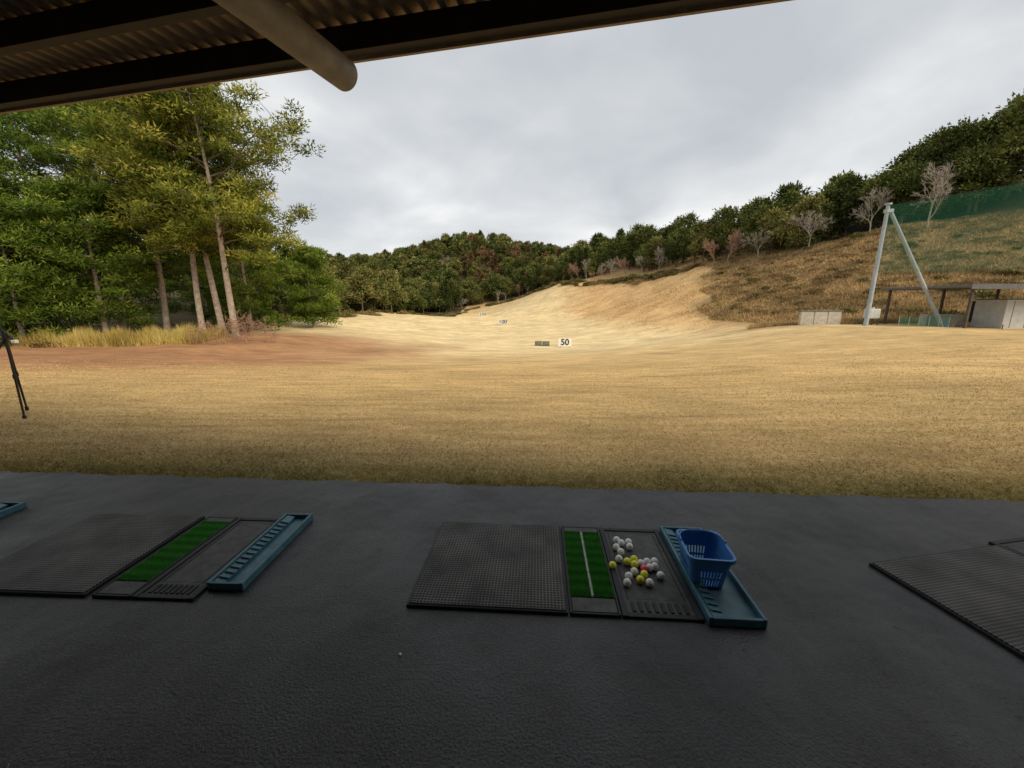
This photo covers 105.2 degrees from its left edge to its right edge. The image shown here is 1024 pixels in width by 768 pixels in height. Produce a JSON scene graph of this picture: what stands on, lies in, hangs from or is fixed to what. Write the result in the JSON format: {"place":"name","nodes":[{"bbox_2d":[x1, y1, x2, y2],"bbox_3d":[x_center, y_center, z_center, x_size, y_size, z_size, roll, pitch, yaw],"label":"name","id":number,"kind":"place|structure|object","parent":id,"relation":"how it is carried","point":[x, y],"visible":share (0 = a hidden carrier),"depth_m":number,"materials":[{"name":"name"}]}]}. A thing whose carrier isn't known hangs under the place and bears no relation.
{"place":"outdoors","nodes":[
{"label":"outdoors","id":0,"kind":"place"},
{"bbox_2d":[213,0,357,91],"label":"roof pipe","id":1,"kind":"object","parent":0,"point":[283,26],"visible":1,"depth_m":1.78,"materials":[{"name":"grey metal"}]},
{"bbox_2d":[0,471,1023,767],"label":"asphalt path","id":2,"kind":"structure","parent":0,"point":[810,673],"depth_m":1.82,"materials":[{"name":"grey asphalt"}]},
{"bbox_2d":[0,501,26,517],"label":"ball tray","id":3,"kind":"object","parent":2,"relation":"on","point":[7,508],"visible":1,"depth_m":3.09,"materials":[{"name":"teal plastic"}]},
{"bbox_2d":[0,513,204,596],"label":"hitting mat","id":4,"kind":"object","parent":2,"relation":"on","point":[88,555],"visible":1,"depth_m":2.52,"materials":[{"name":"black rubber"}]},
{"bbox_2d":[92,516,237,598],"bbox_3d":[-2.201,1.093,2.569,0.225,0.026,0.820,1,12,3],"label":"turf tee mat","id":5,"kind":"object","parent":2,"relation":"on","point":[129,583],"visible":1,"depth_m":2.46,"materials":[{"name":"green plastic"}]},
{"bbox_2d":[131,517,277,600],"bbox_3d":[-1.906,1.099,2.556,0.353,0.018,0.820,1,12,3],"label":"rubber ball pad","id":6,"kind":"object","parent":2,"relation":"on","point":[188,577],"visible":0.94,"depth_m":2.45,"materials":[{"name":"grey rubber"}]},
{"bbox_2d":[206,513,312,590],"bbox_3d":[-1.619,1.075,2.596,0.210,0.050,0.760,0,12,2],"label":"ball tray","id":7,"kind":"object","parent":2,"relation":"on","point":[247,566],"visible":1,"depth_m":2.50,"materials":[{"name":"teal plastic"}]},
{"bbox_2d":[406,521,567,614],"bbox_3d":[-0.110,1.112,2.479,0.865,0.024,0.825,1,12,4],"label":"hitting mat","id":8,"kind":"object","parent":2,"relation":"on","point":[499,567],"visible":1,"depth_m":2.36,"materials":[{"name":"black rubber"}]},
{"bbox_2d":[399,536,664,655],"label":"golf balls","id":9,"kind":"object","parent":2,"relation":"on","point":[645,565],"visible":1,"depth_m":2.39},
{"bbox_2d":[561,526,621,617],"bbox_3d":[0.463,1.119,2.439,0.265,0.026,0.820,1,12,4],"label":"turf tee mat","id":10,"kind":"object","parent":2,"relation":"on","point":[591,589],"visible":1,"depth_m":2.32,"materials":[{"name":"green plastic"}]},
{"bbox_2d":[599,527,704,621],"bbox_3d":[0.809,1.128,2.418,0.413,0.018,0.820,1,12,4],"label":"rubber ball pad","id":11,"kind":"object","parent":2,"relation":"on","point":[669,597],"visible":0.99,"depth_m":2.26,"materials":[{"name":"grey rubber"}]},
{"bbox_2d":[659,526,767,627],"bbox_3d":[1.166,1.119,2.382,0.285,0.050,0.840,1,12,4],"label":"ball tray","id":12,"kind":"object","parent":2,"relation":"on","point":[730,603],"visible":0.61,"depth_m":2.13,"materials":[{"name":"teal plastic"}]},
{"bbox_2d":[676,529,735,588],"bbox_3d":[1.125,1.032,2.310,0.262,0.219,0.302,1,12,7],"label":"ball basket","id":13,"kind":"object","parent":12,"relation":"on","point":[707,567],"visible":0.97,"depth_m":2.28,"materials":[{"name":"blue plastic"}]},
{"bbox_2d":[869,545,1023,658],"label":"hitting mat","id":14,"kind":"object","parent":2,"relation":"on","point":[980,590],"visible":1,"depth_m":2.25,"materials":[{"name":"black rubber"}]},
{"bbox_2d":[988,537,1023,556],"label":"rubber ball pad","id":15,"kind":"object","parent":2,"relation":"on","point":[1015,545],"visible":0.96,"depth_m":2.64,"materials":[{"name":"grey rubber"}]},
{"bbox_2d":[0,174,1023,501],"bbox_3d":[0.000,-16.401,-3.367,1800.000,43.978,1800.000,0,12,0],"label":"grass field","id":16,"kind":"structure","parent":0,"point":[466,348],"depth_m":9.09,"materials":[{"name":"beige plant"}]},
{"bbox_2d":[0,322,28,418],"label":"tripod stand","id":17,"kind":"object","parent":16,"relation":"on","point":[5,336],"visible":0.99,"depth_m":5.71,"materials":[{"name":"black paint"}]},
{"bbox_2d":[0,153,98,328],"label":"pine tree","id":18,"kind":"object","parent":16,"relation":"on","point":[4,195],"visible":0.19,"depth_m":31.34,"materials":[{"name":"green plant"}]},
{"bbox_2d":[0,202,102,346],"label":"pine tree","id":19,"kind":"object","parent":16,"relation":"on","point":[19,314],"visible":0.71,"depth_m":29.94,"materials":[{"name":"green plant"}]},
{"bbox_2d":[0,106,147,324],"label":"pine tree","id":20,"kind":"object","parent":16,"relation":"on","point":[30,164],"visible":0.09,"depth_m":36.79,"materials":[{"name":"green plant"}]},
{"bbox_2d":[0,173,160,333],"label":"pine tree","id":21,"kind":"object","parent":16,"relation":"on","point":[50,209],"visible":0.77,"depth_m":31.80,"materials":[{"name":"green plant"}]},
{"bbox_2d":[0,101,180,331],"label":"pine tree","id":22,"kind":"object","parent":16,"relation":"on","point":[19,115],"visible":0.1,"depth_m":34.05,"materials":[{"name":"green plant"}]},
{"bbox_2d":[5,321,229,346],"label":"tall grass","id":23,"kind":"structure","parent":16,"relation":"on","point":[85,337],"depth_m":29.52,"materials":[{"name":"plant"}]},
{"bbox_2d":[0,98,246,331],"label":"pine tree","id":24,"kind":"object","parent":16,"relation":"on","point":[57,143],"visible":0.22,"depth_m":32.19,"materials":[{"name":"green plant"}]},
{"bbox_2d":[53,90,266,330],"bbox_3d":[-27.330,-14.286,33.371,12.304,20.705,14.026,9,14,36],"label":"pine tree","id":25,"kind":"object","parent":16,"relation":"on","point":[197,297],"visible":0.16,"depth_m":30.14,"materials":[{"name":"green plant"}]},
{"bbox_2d":[67,97,280,331],"bbox_3d":[-27.970,-13.458,33.105,14.046,18.981,12.503,0,12,0],"label":"pine tree","id":26,"kind":"object","parent":16,"relation":"on","point":[212,286],"visible":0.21,"depth_m":30.84,"materials":[{"name":"green plant"}]},
{"bbox_2d":[125,161,257,321],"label":"pine tree","id":27,"kind":"object","parent":16,"relation":"on","point":[188,299],"visible":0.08,"depth_m":50.13,"materials":[{"name":"green plant"}]},
{"bbox_2d":[69,80,326,336],"bbox_3d":[-23.580,-14.056,31.532,15.145,20.679,16.737,-7,14,-31],"label":"pine tree","id":28,"kind":"object","parent":16,"relation":"on","point":[170,107],"visible":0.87,"depth_m":29.05,"materials":[{"name":"green plant"}]},
{"bbox_2d":[185,320,216,344],"bbox_3d":[-22.710,-3.742,28.795,1.996,2.266,1.146,-6,13,-26],"label":"bare shrub","id":29,"kind":"object","parent":16,"relation":"on","point":[202,333],"visible":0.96,"depth_m":28.62,"materials":[{"name":"beige plant"}]},
{"bbox_2d":[207,316,237,344],"bbox_3d":[-21.390,-3.931,29.215,1.289,2.549,2.246,8,14,33],"label":"bare shrub","id":30,"kind":"object","parent":16,"relation":"on","point":[215,337],"visible":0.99,"depth_m":28.99,"materials":[{"name":"beige plant"}]},
{"bbox_2d":[169,196,301,331],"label":"pine tree","id":31,"kind":"object","parent":16,"relation":"on","point":[259,301],"visible":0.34,"depth_m":45.04,"materials":[{"name":"green plant"}]},
{"bbox_2d":[228,308,261,339],"bbox_3d":[-20.948,-4.492,30.604,2.620,2.974,1.504,3,12,14],"label":"bare shrub","id":32,"kind":"object","parent":16,"relation":"on","point":[239,320],"visible":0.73,"depth_m":30.69,"materials":[{"name":"beige plant"}]},
{"bbox_2d":[228,316,262,343],"bbox_3d":[-20.203,-4.054,29.726,2.370,2.690,1.361,-4,12,-17],"label":"bare shrub","id":33,"kind":"object","parent":16,"relation":"on","point":[243,327],"visible":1,"depth_m":29.62,"materials":[{"name":"beige plant"}]},
{"bbox_2d":[251,319,277,342],"bbox_3d":[-19.482,-4.167,30.858,2.121,2.407,1.217,-3,12,-12],"label":"bare shrub","id":34,"kind":"object","parent":16,"relation":"on","point":[269,326],"visible":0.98,"depth_m":30.87,"materials":[{"name":"beige plant"}]},
{"bbox_2d":[275,308,293,325],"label":"bare shrub","id":35,"kind":"object","parent":16,"relation":"on","point":[285,315],"visible":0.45,"depth_m":54.33,"materials":[{"name":"beige plant"}]},
{"bbox_2d":[273,245,348,327],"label":"pine tree","id":36,"kind":"object","parent":16,"relation":"on","point":[309,265],"visible":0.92,"depth_m":52.42,"materials":[{"name":"green plant"}]},
{"bbox_2d":[0,257,716,347],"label":"forest edge scrub","id":37,"kind":"object","parent":16,"relation":"on","point":[627,279],"visible":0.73,"depth_m":100.55,"materials":[{"name":"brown plant"}]},
{"bbox_2d":[100,228,625,313],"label":"valley forest","id":38,"kind":"object","parent":16,"relation":"on","point":[371,286],"visible":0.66,"depth_m":130.45,"materials":[{"name":"green plant"}]},
{"bbox_2d":[324,230,571,297],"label":"distant forest","id":39,"kind":"object","parent":16,"relation":"on","point":[497,249],"visible":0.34,"depth_m":224.28,"materials":[{"name":"green plant"}]},
{"bbox_2d":[499,319,506,324],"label":"yardage sign","id":40,"kind":"object","parent":16,"relation":"on","point":[502,321],"visible":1,"depth_m":89.93,"materials":[{"name":"white paint"}]},
{"bbox_2d":[515,284,522,296],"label":"bare tree","id":41,"kind":"object","parent":16,"relation":"on","point":[518,288],"visible":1,"depth_m":162.55,"materials":[{"name":"beige plant"}]},
{"bbox_2d":[534,341,549,345],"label":"target box","id":42,"kind":"object","parent":16,"relation":"on","point":[542,343],"visible":1,"depth_m":48.83,"materials":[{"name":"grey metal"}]},
{"bbox_2d":[558,338,571,346],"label":"yardage sign","id":43,"kind":"object","parent":16,"relation":"on","point":[564,341],"visible":1,"depth_m":45.91,"materials":[{"name":"white paint"}]},
{"bbox_2d":[567,262,578,278],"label":"bare tree","id":44,"kind":"object","parent":16,"relation":"on","point":[571,268],"visible":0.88,"depth_m":130.86,"materials":[{"name":"beige plant"}]},
{"bbox_2d":[571,266,580,277],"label":"bare tree","id":45,"kind":"object","parent":16,"relation":"on","point":[574,270],"visible":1,"depth_m":129.02,"materials":[{"name":"beige plant"}]},
{"bbox_2d":[581,258,592,279],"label":"bare tree","id":46,"kind":"object","parent":16,"relation":"on","point":[584,267],"visible":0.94,"depth_m":126.30,"materials":[{"name":"beige plant"}]},
{"bbox_2d":[598,263,608,278],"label":"bare tree","id":47,"kind":"object","parent":16,"relation":"on","point":[600,266],"visible":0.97,"depth_m":121.64,"materials":[{"name":"beige plant"}]},
{"bbox_2d":[606,257,618,278],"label":"bare tree","id":48,"kind":"object","parent":16,"relation":"on","point":[611,266],"visible":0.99,"depth_m":117.01,"materials":[{"name":"beige plant"}]},
{"bbox_2d":[615,256,628,275],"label":"bare tree","id":49,"kind":"object","parent":16,"relation":"on","point":[620,264],"visible":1,"depth_m":113.68,"materials":[{"name":"beige plant"}]},
{"bbox_2d":[635,256,652,273],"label":"bare tree","id":50,"kind":"object","parent":16,"relation":"on","point":[641,257],"visible":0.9,"depth_m":108.31,"materials":[{"name":"beige plant"}]},
{"bbox_2d":[655,247,666,270],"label":"bare tree","id":51,"kind":"object","parent":16,"relation":"on","point":[662,257],"visible":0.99,"depth_m":102.60,"materials":[{"name":"beige plant"}]},
{"bbox_2d":[702,238,718,265],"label":"bare tree","id":52,"kind":"object","parent":16,"relation":"on","point":[709,245],"visible":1,"depth_m":84.93,"materials":[{"name":"beige plant"}]},
{"bbox_2d":[726,229,746,264],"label":"bare tree","id":53,"kind":"object","parent":16,"relation":"on","point":[735,238],"visible":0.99,"depth_m":81.60,"materials":[{"name":"beige plant"}]},
{"bbox_2d":[741,229,774,257],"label":"bare tree","id":54,"kind":"object","parent":16,"relation":"on","point":[763,239],"visible":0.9,"depth_m":76.16,"materials":[{"name":"beige plant"}]},
{"bbox_2d":[533,208,1023,330],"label":"rough grass","id":55,"kind":"structure","parent":16,"relation":"on","point":[782,319],"depth_m":51.66,"materials":[{"name":"brown plant"}]},
{"bbox_2d":[552,88,1023,280],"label":"hillside forest","id":56,"kind":"object","parent":16,"relation":"on","point":[986,154],"visible":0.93,"depth_m":68.62,"materials":[{"name":"green plant"}]},
{"bbox_2d":[786,210,835,246],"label":"bare tree","id":57,"kind":"object","parent":16,"relation":"on","point":[809,219],"visible":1,"depth_m":67.76,"materials":[{"name":"beige plant"}]},
{"bbox_2d":[798,310,843,324],"bbox_3d":[25.613,-5.683,33.379,3.525,1.200,2.020,0,12,0],"label":"concrete bin","id":58,"kind":"object","parent":16,"relation":"on","point":[810,317],"visible":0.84,"depth_m":32.43,"materials":[{"name":"grey concrete"}]},
{"bbox_2d":[862,307,880,324],"bbox_3d":[28.300,-5.335,30.857,0.850,1.410,0.600,0,12,0],"label":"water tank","id":59,"kind":"object","parent":16,"relation":"on","point":[874,313],"visible":0.85,"depth_m":30.57,"materials":[{"name":"white plastic"}]},
{"bbox_2d":[850,187,894,231],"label":"bare tree","id":60,"kind":"object","parent":16,"relation":"on","point":[869,205],"visible":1,"depth_m":60.68,"materials":[{"name":"beige plant"}]},
{"bbox_2d":[863,202,946,326],"bbox_3d":[29.916,-8.495,28.997,6.535,9.059,0.400,0,12,-2],"label":"net pole","id":61,"kind":"object","parent":16,"relation":"on","point":[888,211],"visible":0.81,"depth_m":28.87,"materials":[{"name":"metal"}]},
{"bbox_2d":[892,182,1023,204],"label":"net cable","id":62,"kind":"object","parent":61,"relation":"attached to","point":[960,193],"visible":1,"depth_m":24.11,"materials":[{"name":"black paint"}]},
{"bbox_2d":[898,316,950,326],"bbox_3d":[30.775,-4.579,29.277,3.790,0.950,0.040,0,12,0],"label":"fence","id":63,"kind":"object","parent":16,"relation":"on","point":[928,323],"visible":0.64,"depth_m":29.24,"materials":[{"name":"metal"}]},
{"bbox_2d":[908,160,959,227],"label":"bare tree","id":64,"kind":"object","parent":16,"relation":"on","point":[940,185],"visible":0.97,"depth_m":54.96,"materials":[{"name":"beige plant"}]},
{"bbox_2d":[882,284,1023,327],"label":"roofed shed","id":65,"kind":"structure","parent":16,"relation":"on","point":[956,319],"depth_m":30.13,"materials":[{"name":"metal"}]},
{"bbox_2d":[970,299,1023,328],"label":"white storage shed","id":66,"kind":"structure","parent":16,"relation":"on","point":[997,313],"depth_m":28.86,"materials":[{"name":"metal"}]},
{"bbox_2d":[0,0,1023,268],"label":"sky","id":67,"kind":"structure","parent":0,"point":[564,139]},
{"bbox_3d":[-8.988,0.449,-1.242,0.160,2.820,0.160,3,12,12],"label":"post","id":68,"kind":"object","parent":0,"visible":0},
{"bbox_3d":[-8.646,-1.330,-0.012,0.160,0.160,7.800,3,12,12],"label":"rafter","id":69,"kind":"object","parent":68,"relation":"on","visible":0},
{"bbox_2d":[0,0,298,56],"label":"purlin","id":70,"kind":"object","parent":69,"relation":"on","point":[70,18],"depth_m":2.07,"materials":[{"name":"metal"}]},
{"bbox_2d":[0,4,224,52],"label":"purlin flange","id":71,"kind":"object","parent":70,"relation":"attached to","point":[128,24],"depth_m":2.03,"materials":[{"name":"brown metal"}]},
{"bbox_2d":[0,0,731,108],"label":"purlin","id":72,"kind":"object","parent":69,"relation":"on","point":[462,18],"visible":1,"depth_m":2.23,"materials":[{"name":"metal"}]},
{"bbox_2d":[0,0,486,81],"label":"corrugated sheet","id":73,"kind":"object","parent":72,"relation":"on","point":[230,28],"depth_m":2.32,"materials":[{"name":"metal"}]},
{"bbox_2d":[0,0,708,106],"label":"purlin flange","id":74,"kind":"object","parent":72,"relation":"attached to","point":[627,9],"visible":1,"depth_m":2.16,"materials":[{"name":"metal"}]},
{"bbox_2d":[0,0,791,113],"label":"edge trim","id":75,"kind":"structure","parent":72,"relation":"attached to","point":[685,11],"depth_m":2.19,"materials":[{"name":"metal"}]}
]}

